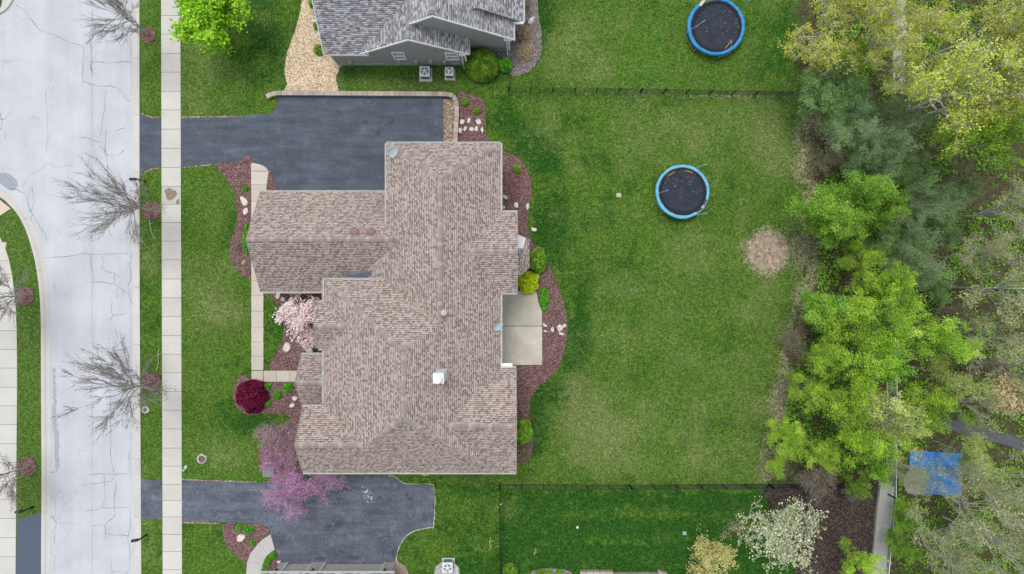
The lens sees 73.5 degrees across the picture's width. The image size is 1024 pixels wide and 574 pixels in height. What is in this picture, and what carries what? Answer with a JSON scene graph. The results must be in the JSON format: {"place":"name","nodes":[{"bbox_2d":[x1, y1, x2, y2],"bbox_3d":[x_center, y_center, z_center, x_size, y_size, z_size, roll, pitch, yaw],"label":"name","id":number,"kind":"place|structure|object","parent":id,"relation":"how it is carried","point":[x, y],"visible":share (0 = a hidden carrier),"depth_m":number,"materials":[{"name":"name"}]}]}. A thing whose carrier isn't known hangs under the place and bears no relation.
{"place":"outdoors","nodes":[
{"label":"outdoors","id":0,"kind":"place"},
{"bbox_2d":[0,242,16,573],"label":"sidewalk","id":1,"kind":"structure","parent":0,"point":[8,390],"depth_m":53.98,"materials":[{"name":"concrete"}]},
{"bbox_2d":[0,198,41,546],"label":"lawn","id":2,"kind":"structure","parent":0,"point":[14,235],"depth_m":54.00,"materials":[{"name":"plant"}]},
{"bbox_2d":[16,512,40,573],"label":"driveway","id":3,"kind":"structure","parent":0,"point":[28,554],"depth_m":53.99,"materials":[{"name":"asphalt"}]},
{"bbox_2d":[0,0,134,573],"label":"road","id":4,"kind":"structure","parent":0,"point":[35,62],"depth_m":54.10,"materials":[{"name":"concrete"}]},
{"bbox_2d":[0,188,50,573],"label":"kerb","id":5,"kind":"structure","parent":4,"relation":"on","point":[14,204],"depth_m":54.04,"materials":[{"name":"concrete"}]},
{"bbox_2d":[132,0,140,573],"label":"kerb","id":6,"kind":"structure","parent":4,"relation":"on","point":[136,257],"depth_m":54.05,"materials":[{"name":"concrete"}]},
{"bbox_2d":[139,113,160,172],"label":"driveway","id":7,"kind":"structure","parent":0,"point":[150,142],"depth_m":53.99,"materials":[{"name":"asphalt"}]},
{"bbox_2d":[141,477,161,519],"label":"driveway","id":8,"kind":"structure","parent":0,"point":[151,499],"depth_m":53.99,"materials":[{"name":"asphalt"}]},
{"bbox_2d":[161,0,181,573],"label":"sidewalk","id":9,"kind":"structure","parent":0,"point":[171,287],"depth_m":53.98,"materials":[{"name":"concrete"}]},
{"bbox_2d":[251,171,268,380],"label":"path","id":10,"kind":"structure","parent":0,"point":[259,180],"depth_m":53.95,"materials":[{"name":"concrete"}]},
{"bbox_2d":[246,534,274,573],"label":"path","id":11,"kind":"structure","parent":0,"point":[258,554],"depth_m":53.95,"materials":[{"name":"concrete"}]},
{"bbox_2d":[181,476,433,563],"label":"driveway","id":12,"kind":"structure","parent":0,"point":[368,539],"depth_m":53.98,"materials":[{"name":"asphalt"}]},
{"bbox_2d":[181,96,446,189],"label":"driveway","id":13,"kind":"structure","parent":0,"point":[327,146],"depth_m":53.98,"materials":[{"name":"asphalt"}]},
{"bbox_2d":[265,91,458,141],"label":"retaining wall","id":14,"kind":"structure","parent":13,"relation":"on","point":[269,95],"depth_m":53.60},
{"bbox_2d":[501,291,541,364],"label":"patio","id":15,"kind":"structure","parent":0,"point":[522,320],"depth_m":53.90,"materials":[{"name":"concrete"}]},
{"bbox_2d":[134,0,1023,573],"bbox_3d":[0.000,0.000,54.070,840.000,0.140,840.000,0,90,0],"label":"ground","id":16,"kind":"structure","parent":0,"point":[758,254],"depth_m":54.00,"materials":[{"name":"plant"}]},
{"bbox_2d":[48,151,169,253],"bbox_3d":[-28.535,-5.919,49.621,7.484,8.768,7.174,0,90,0],"label":"bare tree","id":17,"kind":"object","parent":16,"relation":"on","point":[109,214],"visible":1,"depth_m":49.16,"materials":[{"name":"grey plant"}]},
{"bbox_2d":[74,0,148,44],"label":"bare tree","id":18,"kind":"object","parent":16,"relation":"on","point":[117,7],"visible":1,"depth_m":49.55,"materials":[{"name":"grey plant"}]},
{"bbox_2d":[49,333,176,443],"bbox_3d":[-28.252,6.646,49.612,7.701,8.804,7.028,43,90,0],"label":"bare tree","id":19,"kind":"object","parent":16,"relation":"on","point":[110,374],"visible":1,"depth_m":49.18,"materials":[{"name":"grey plant"}]},
{"bbox_2d":[168,0,252,55],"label":"lime tree","id":20,"kind":"object","parent":16,"relation":"on","point":[209,22],"visible":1,"depth_m":48.88,"materials":[{"name":"green plant"}]},
{"bbox_2d":[214,156,253,279],"bbox_3d":[-21.861,-5.440,53.980,3.156,0.060,9.823,0,90,0],"label":"mulch bed","id":21,"kind":"object","parent":16,"relation":"on","point":[237,174],"visible":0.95,"depth_m":53.95,"materials":[{"name":"wood"}]},
{"bbox_2d":[222,523,269,562],"bbox_3d":[-21.261,19.477,53.980,3.353,0.060,3.290,36,90,0],"label":"mulch bed","id":22,"kind":"object","parent":16,"relation":"on","point":[243,550],"visible":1,"depth_m":53.95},
{"bbox_2d":[233,375,323,477],"bbox_3d":[-18.202,10.931,53.980,7.526,0.060,8.207,0,90,0],"label":"mulch bed","id":23,"kind":"object","parent":16,"relation":"on","point":[282,404],"visible":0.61,"depth_m":53.95,"materials":[{"name":"wood"}]},
{"bbox_2d":[235,379,268,413],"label":"red maple","id":24,"kind":"object","parent":23,"relation":"on","point":[251,396],"visible":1,"depth_m":53.02,"materials":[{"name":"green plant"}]},
{"bbox_2d":[257,420,305,476],"bbox_3d":[-18.060,12.731,53.990,3.964,0.040,4.544,0,90,0],"label":"mulch bed","id":25,"kind":"object","parent":16,"relation":"on","point":[289,424],"visible":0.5,"depth_m":53.97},
{"bbox_2d":[248,418,297,460],"bbox_3d":[-17.729,11.694,52.713,4.256,2.577,3.569,-22,90,0],"label":"flowering shrub","id":26,"kind":"object","parent":25,"relation":"on","point":[270,435],"visible":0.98,"depth_m":52.31,"materials":[{"name":"pink plant"}]},
{"bbox_2d":[249,467,349,525],"bbox_3d":[-15.701,15.503,51.633,7.527,4.748,4.486,-7,90,0],"label":"redbud tree","id":27,"kind":"object","parent":25,"relation":"on","point":[293,486],"visible":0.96,"depth_m":51.17,"materials":[{"name":"purple plant"}]},
{"bbox_2d":[268,293,321,371],"bbox_3d":[-16.448,3.501,53.980,5.463,0.060,7.219,0,90,0],"label":"mulch bed","id":28,"kind":"object","parent":16,"relation":"on","point":[282,360],"visible":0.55,"depth_m":53.95,"materials":[{"name":"wood"}]},
{"bbox_2d":[269,293,321,341],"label":"magnolia","id":29,"kind":"object","parent":28,"relation":"on","point":[306,312],"visible":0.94,"depth_m":51.76,"materials":[{"name":"pink plant"}]},
{"bbox_2d":[284,0,342,90],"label":"gravel bed","id":30,"kind":"object","parent":16,"relation":"on","point":[307,68],"visible":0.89,"depth_m":53.95,"materials":[{"name":"gravel"}]},
{"bbox_2d":[261,562,394,573],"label":"house","id":31,"kind":"structure","parent":16,"relation":"on","point":[323,568],"depth_m":52.97,"materials":[{"name":"grey"}]},
{"bbox_2d":[246,142,529,473],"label":"house","id":32,"kind":"structure","parent":16,"relation":"on","point":[416,268],"depth_m":47.98,"materials":[{"name":"brown"}]},
{"bbox_2d":[312,0,524,68],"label":"house","id":33,"kind":"structure","parent":16,"relation":"on","point":[403,32],"depth_m":49.63,"materials":[{"name":"grey"}]},
{"bbox_2d":[457,90,489,141],"bbox_3d":[-2.849,-12.545,53.980,3.518,0.060,5.903,0,90,0],"label":"mulch bed","id":34,"kind":"object","parent":16,"relation":"on","point":[465,114],"visible":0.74,"depth_m":53.95,"materials":[{"name":"wood"}]},
{"bbox_2d":[464,48,498,82],"bbox_3d":[-2.381,-17.280,53.057,2.819,1.911,2.654,0,90,0],"label":"round bush","id":35,"kind":"object","parent":16,"relation":"on","point":[481,65],"visible":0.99,"depth_m":52.73,"materials":[{"name":"green plant"}]},
{"bbox_2d":[467,0,541,75],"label":"mulch bed","id":36,"kind":"object","parent":16,"relation":"on","point":[519,68],"visible":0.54,"depth_m":53.95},
{"bbox_2d":[502,152,567,465],"bbox_3d":[0.849,1.802,53.980,7.043,0.060,25.839,0,90,0],"label":"mulch bed","id":37,"kind":"object","parent":16,"relation":"on","point":[516,187],"visible":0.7,"depth_m":53.95,"materials":[{"name":"wood"}]},
{"bbox_2d":[508,67,806,95],"bbox_3d":[11.220,-15.943,53.355,23.018,1.290,1.522,1,90,0],"label":"fence","id":38,"kind":"object","parent":16,"relation":"on","point":[708,92],"visible":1,"depth_m":53.33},
{"bbox_2d":[499,483,846,572],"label":"metal fence","id":39,"kind":"object","parent":16,"relation":"on","point":[746,485],"visible":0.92,"depth_m":53.07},
{"bbox_2d":[653,164,717,219],"bbox_3d":[13.284,-7.395,52.745,4.437,2.498,4.241,0,90,0],"label":"trampoline","id":40,"kind":"object","parent":16,"relation":"on","point":[683,194],"visible":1,"depth_m":53.16,"materials":[{"name":"fabric"}]},
{"bbox_2d":[685,524,738,573],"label":"willow shrub","id":41,"kind":"object","parent":16,"relation":"on","point":[716,550],"visible":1,"depth_m":51.04,"materials":[{"name":"yellow plant"}]},
{"bbox_2d":[685,0,749,57],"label":"trampoline","id":42,"kind":"object","parent":16,"relation":"on","point":[716,25],"visible":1,"depth_m":53.16,"materials":[{"name":"fabric"}]},
{"bbox_2d":[735,495,828,573],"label":"dogwood","id":43,"kind":"object","parent":16,"relation":"on","point":[786,517],"visible":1,"depth_m":49.23,"materials":[{"name":"grey plant"}]},
{"bbox_2d":[763,412,816,460],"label":"spring maple","id":44,"kind":"object","parent":16,"relation":"on","point":[795,439],"visible":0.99,"depth_m":50.32,"materials":[{"name":"green plant"}]},
{"bbox_2d":[779,369,833,411],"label":"spring maple","id":45,"kind":"object","parent":16,"relation":"on","point":[809,389],"visible":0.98,"depth_m":49.40,"materials":[{"name":"green plant"}]},
{"bbox_2d":[789,459,841,507],"bbox_3d":[23.041,14.380,51.871,3.685,4.262,3.229,-41,90,0],"label":"bare shrub","id":46,"kind":"object","parent":16,"relation":"on","point":[808,480],"visible":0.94,"depth_m":51.37,"materials":[{"name":"brown plant"}]},
{"bbox_2d":[762,480,878,573],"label":"mulch bed","id":47,"kind":"object","parent":16,"relation":"on","point":[853,522],"visible":0.55,"depth_m":53.96,"materials":[{"name":"wood"}]},
{"bbox_2d":[792,331,852,380],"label":"spring maple","id":48,"kind":"object","parent":16,"relation":"on","point":[820,354],"visible":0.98,"depth_m":47.08,"materials":[{"name":"green plant"}]},
{"bbox_2d":[782,183,867,247],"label":"bright maple","id":49,"kind":"object","parent":16,"relation":"on","point":[821,207],"visible":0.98,"depth_m":48.43,"materials":[{"name":"green plant"}]},
{"bbox_2d":[795,287,855,333],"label":"bright maple","id":50,"kind":"object","parent":16,"relation":"on","point":[817,308],"visible":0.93,"depth_m":48.33,"materials":[{"name":"green plant"}]},
{"bbox_2d":[804,435,847,474],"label":"spring maple","id":51,"kind":"object","parent":16,"relation":"on","point":[824,451],"visible":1,"depth_m":49.92,"materials":[{"name":"green plant"}]},
{"bbox_2d":[777,0,874,78],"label":"budding maple","id":52,"kind":"object","parent":16,"relation":"on","point":[830,55],"visible":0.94,"depth_m":47.30,"materials":[{"name":"yellow plant"}]},
{"bbox_2d":[794,58,857,112],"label":"conifer","id":53,"kind":"object","parent":16,"relation":"on","point":[831,95],"visible":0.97,"depth_m":49.24,"materials":[{"name":"green plant"}]},
{"bbox_2d":[799,383,878,439],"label":"spring maple","id":54,"kind":"object","parent":16,"relation":"on","point":[838,406],"visible":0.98,"depth_m":46.87,"materials":[{"name":"green plant"}]},
{"bbox_2d":[807,206,876,249],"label":"bright maple","id":55,"kind":"object","parent":16,"relation":"on","point":[851,230],"visible":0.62,"depth_m":48.15,"materials":[{"name":"green plant"}]},
{"bbox_2d":[817,69,874,132],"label":"conifer","id":56,"kind":"object","parent":16,"relation":"on","point":[855,85],"visible":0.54,"depth_m":49.85,"materials":[{"name":"green plant"}]},
{"bbox_2d":[813,93,890,156],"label":"cedar","id":57,"kind":"object","parent":16,"relation":"on","point":[865,132],"visible":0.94,"depth_m":49.04,"materials":[{"name":"green plant"}]},
{"bbox_2d":[833,235,889,284],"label":"spring maple","id":58,"kind":"object","parent":16,"relation":"on","point":[848,262],"visible":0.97,"depth_m":49.97,"materials":[{"name":"green plant"}]},
{"bbox_2d":[819,287,904,353],"bbox_3d":[24.060,2.331,49.554,4.639,8.900,4.857,40,90,0],"label":"spring maple","id":59,"kind":"object","parent":16,"relation":"on","point":[864,315],"visible":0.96,"depth_m":47.67,"materials":[{"name":"green plant"}]},
{"bbox_2d":[823,340,901,399],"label":"spring maple","id":60,"kind":"object","parent":16,"relation":"on","point":[861,380],"visible":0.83,"depth_m":47.18,"materials":[{"name":"green plant"}]},
{"bbox_2d":[829,169,899,223],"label":"bright maple","id":61,"kind":"object","parent":16,"relation":"on","point":[867,187],"visible":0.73,"depth_m":47.80,"materials":[{"name":"green plant"}]},
{"bbox_2d":[832,424,914,470],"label":"spring maple","id":62,"kind":"object","parent":16,"relation":"on","point":[870,442],"visible":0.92,"depth_m":48.11,"materials":[{"name":"green plant"}]},
{"bbox_2d":[858,454,897,490],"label":"bright maple","id":63,"kind":"object","parent":16,"relation":"on","point":[880,469],"visible":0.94,"depth_m":50.01,"materials":[{"name":"green plant"}]},
{"bbox_2d":[844,186,916,232],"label":"bright maple","id":64,"kind":"object","parent":16,"relation":"on","point":[896,202],"visible":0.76,"depth_m":48.00,"materials":[{"name":"green plant"}]},
{"bbox_2d":[841,132,922,183],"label":"cedar","id":65,"kind":"object","parent":16,"relation":"on","point":[878,165],"visible":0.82,"depth_m":48.48,"materials":[{"name":"green plant"}]},
{"bbox_2d":[847,334,919,392],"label":"bright maple","id":66,"kind":"object","parent":16,"relation":"on","point":[898,369],"visible":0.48,"depth_m":47.23,"materials":[{"name":"green plant"}]},
{"bbox_2d":[858,232,908,270],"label":"conifer","id":67,"kind":"object","parent":16,"relation":"on","point":[893,247],"visible":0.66,"depth_m":50.14,"materials":[{"name":"green plant"}]},
{"bbox_2d":[844,257,922,307],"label":"spring maple","id":68,"kind":"object","parent":16,"relation":"on","point":[905,279],"visible":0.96,"depth_m":47.19,"materials":[{"name":"green plant"}]},
{"bbox_2d":[819,0,954,75],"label":"budding maple","id":69,"kind":"object","parent":16,"relation":"on","point":[882,25],"visible":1,"depth_m":43.25,"materials":[{"name":"yellow plant"}]},
{"bbox_2d":[846,379,931,447],"bbox_3d":[25.361,8.590,48.690,3.958,10.666,4.538,5,90,0],"label":"spring maple","id":70,"kind":"object","parent":16,"relation":"on","point":[906,418],"visible":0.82,"depth_m":45.87,"materials":[{"name":"green plant"}]},
{"bbox_2d":[853,93,943,161],"bbox_3d":[27.068,-11.736,49.712,5.308,8.596,4.821,-36,90,0],"label":"cedar","id":71,"kind":"object","parent":16,"relation":"on","point":[902,130],"visible":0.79,"depth_m":48.36,"materials":[{"name":"green plant"}]},
{"bbox_2d":[868,293,931,354],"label":"spring maple","id":72,"kind":"object","parent":16,"relation":"on","point":[899,333],"visible":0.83,"depth_m":47.02,"materials":[{"name":"green plant"}]},
{"bbox_2d":[881,526,925,564],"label":"bright maple","id":73,"kind":"object","parent":16,"relation":"on","point":[911,553],"visible":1,"depth_m":50.98,"materials":[{"name":"green plant"}]},
{"bbox_2d":[871,195,936,248],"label":"cedar","id":74,"kind":"object","parent":16,"relation":"on","point":[910,229],"visible":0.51,"depth_m":49.33,"materials":[{"name":"green plant"}]},
{"bbox_2d":[785,0,1023,573],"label":"undergrowth","id":75,"kind":"object","parent":16,"relation":"on","point":[852,35],"visible":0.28,"depth_m":53.82,"materials":[{"name":"green plant"}]},
{"bbox_2d":[858,45,952,102],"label":"budding maple","id":76,"kind":"object","parent":16,"relation":"on","point":[940,57],"visible":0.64,"depth_m":46.16,"materials":[{"name":"plant"}]},
{"bbox_2d":[890,495,926,535],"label":"bright maple","id":77,"kind":"object","parent":16,"relation":"on","point":[898,506],"visible":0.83,"depth_m":51.14,"materials":[{"name":"green plant"}]},
{"bbox_2d":[876,225,958,288],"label":"cedar","id":78,"kind":"object","parent":16,"relation":"on","point":[910,250],"visible":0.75,"depth_m":49.09,"materials":[{"name":"green plant"}]},
{"bbox_2d":[891,146,943,190],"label":"conifer","id":79,"kind":"object","parent":16,"relation":"on","point":[906,176],"visible":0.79,"depth_m":49.20,"materials":[{"name":"green plant"}]},
{"bbox_2d":[868,0,974,61],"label":"budding maple","id":80,"kind":"object","parent":16,"relation":"on","point":[945,26],"visible":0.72,"depth_m":44.80,"materials":[{"name":"yellow plant"}]},
{"bbox_2d":[883,380,978,438],"bbox_3d":[29.254,8.355,49.554,4.209,8.900,4.021,-15,90,0],"label":"spring maple","id":81,"kind":"object","parent":16,"relation":"on","point":[932,403],"visible":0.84,"depth_m":47.65,"materials":[{"name":"green plant"}]},
{"bbox_2d":[893,176,971,232],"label":"cedar","id":82,"kind":"object","parent":16,"relation":"on","point":[941,208],"visible":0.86,"depth_m":48.45,"materials":[{"name":"green plant"}]},
{"bbox_2d":[904,451,962,495],"bbox_3d":[33.117,14.658,53.972,4.662,0.056,3.528,0,90,0],"label":"sports court","id":83,"kind":"object","parent":16,"relation":"on","point":[934,456],"visible":0.39,"depth_m":53.95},
{"bbox_2d":[898,449,979,502],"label":"budding tree","id":84,"kind":"object","parent":16,"relation":"on","point":[927,473],"visible":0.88,"depth_m":49.04,"materials":[{"name":"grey plant"}]},
{"bbox_2d":[890,499,989,573],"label":"budding tree","id":85,"kind":"object","parent":16,"relation":"on","point":[937,536],"visible":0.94,"depth_m":46.68,"materials":[{"name":"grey plant"}]},
{"bbox_2d":[918,211,965,251],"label":"conifer","id":86,"kind":"object","parent":16,"relation":"on","point":[951,232],"visible":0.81,"depth_m":50.63,"materials":[{"name":"green plant"}]},
{"bbox_2d":[874,26,1023,156],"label":"budding maple","id":87,"kind":"object","parent":16,"relation":"on","point":[929,86],"visible":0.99,"depth_m":42.88,"materials":[{"name":"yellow plant"}]},
{"bbox_2d":[912,313,985,365],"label":"spring maple","id":88,"kind":"object","parent":16,"relation":"on","point":[941,335],"visible":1,"depth_m":45.63,"materials":[{"name":"green plant"}]},
{"bbox_2d":[907,352,997,401],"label":"tree","id":89,"kind":"object","parent":16,"relation":"on","point":[938,367],"visible":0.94,"depth_m":47.36,"materials":[{"name":"green plant"}]},
{"bbox_2d":[928,301,979,334],"bbox_3d":[33.535,2.375,51.809,3.346,4.387,2.932,-6,90,0],"label":"bare shrub","id":90,"kind":"object","parent":16,"relation":"on","point":[950,312],"visible":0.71,"depth_m":51.26,"materials":[{"name":"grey plant"}]},
{"bbox_2d":[906,525,1006,573],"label":"budding tree","id":91,"kind":"object","parent":16,"relation":"on","point":[965,560],"visible":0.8,"depth_m":47.02,"materials":[{"name":"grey plant"}]},
{"bbox_2d":[907,114,1014,160],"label":"spring maple","id":92,"kind":"object","parent":16,"relation":"on","point":[948,140],"visible":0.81,"depth_m":46.15,"materials":[{"name":"green plant"}]},
{"bbox_2d":[917,438,1007,507],"bbox_3d":[31.705,13.178,49.476,3.611,9.055,4.140,-31,90,0],"label":"budding tree","id":93,"kind":"object","parent":16,"relation":"on","point":[996,490],"visible":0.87,"depth_m":47.46,"materials":[{"name":"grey plant"}]},
{"bbox_2d":[915,451,1023,565],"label":"budding tree","id":94,"kind":"object","parent":16,"relation":"on","point":[983,526],"visible":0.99,"depth_m":45.37,"materials":[{"name":"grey plant"}]},
{"bbox_2d":[916,0,1023,66],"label":"budding maple","id":95,"kind":"object","parent":16,"relation":"on","point":[1009,28],"visible":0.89,"depth_m":43.83,"materials":[{"name":"yellow plant"}]},
{"bbox_2d":[922,29,1023,125],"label":"budding maple","id":96,"kind":"object","parent":16,"relation":"on","point":[1015,99],"visible":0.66,"depth_m":43.89,"materials":[{"name":"green plant"}]},
{"bbox_2d":[926,385,1022,432],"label":"budding tree","id":97,"kind":"object","parent":16,"relation":"on","point":[974,400],"visible":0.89,"depth_m":47.93,"materials":[{"name":"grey plant"}]},
{"bbox_2d":[926,101,1023,172],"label":"spring maple","id":98,"kind":"object","parent":16,"relation":"on","point":[1016,129],"visible":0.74,"depth_m":44.34,"materials":[{"name":"green plant"}]},
{"bbox_2d":[933,432,1016,482],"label":"spring maple","id":99,"kind":"object","parent":16,"relation":"on","point":[971,444],"visible":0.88,"depth_m":48.69,"materials":[{"name":"green plant"}]},
{"bbox_2d":[928,228,1023,292],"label":"budding tree","id":100,"kind":"object","parent":16,"relation":"on","point":[994,247],"visible":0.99,"depth_m":46.56,"materials":[{"name":"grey plant"}]},
{"bbox_2d":[939,266,1023,330],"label":"budding tree","id":101,"kind":"object","parent":16,"relation":"on","point":[1001,287],"visible":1,"depth_m":46.14,"materials":[{"name":"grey plant"}]},
{"bbox_2d":[941,514,1023,573],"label":"budding tree","id":102,"kind":"object","parent":16,"relation":"on","point":[1011,554],"visible":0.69,"depth_m":47.34,"materials":[{"name":"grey plant"}]},
{"bbox_2d":[952,442,1023,514],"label":"budding tree","id":103,"kind":"object","parent":16,"relation":"on","point":[1012,456],"visible":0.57,"depth_m":47.63,"materials":[{"name":"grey plant"}]},
{"bbox_2d":[954,168,1023,245],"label":"budding tree","id":104,"kind":"object","parent":16,"relation":"on","point":[1016,199],"visible":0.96,"depth_m":47.46,"materials":[{"name":"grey plant"}]},
{"bbox_2d":[964,352,1015,384],"bbox_3d":[35.651,6.120,51.823,3.405,4.364,3.224,22,90,0],"label":"bare shrub","id":105,"kind":"object","parent":16,"relation":"on","point":[987,368],"visible":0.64,"depth_m":51.55,"materials":[{"name":"grey plant"}]},
{"bbox_2d":[957,311,1023,377],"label":"budding tree","id":106,"kind":"object","parent":16,"relation":"on","point":[1011,340],"visible":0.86,"depth_m":46.96,"materials":[{"name":"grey plant"}]},
{"bbox_2d":[962,373,1023,415],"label":"tan tree","id":107,"kind":"object","parent":16,"relation":"on","point":[1014,403],"visible":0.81,"depth_m":48.54,"materials":[{"name":"brown plant"}]},
{"bbox_2d":[838,537,888,573],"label":"spring maple","id":108,"kind":"object","parent":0,"point":[865,562],"visible":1,"depth_m":50.63,"materials":[{"name":"green plant"}]},
{"bbox_2d":[872,481,893,573],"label":"path","id":109,"kind":"structure","parent":0,"point":[880,517],"depth_m":53.70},
{"bbox_2d":[942,419,1023,450],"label":"path","id":110,"kind":"structure","parent":0,"point":[1010,440],"depth_m":53.97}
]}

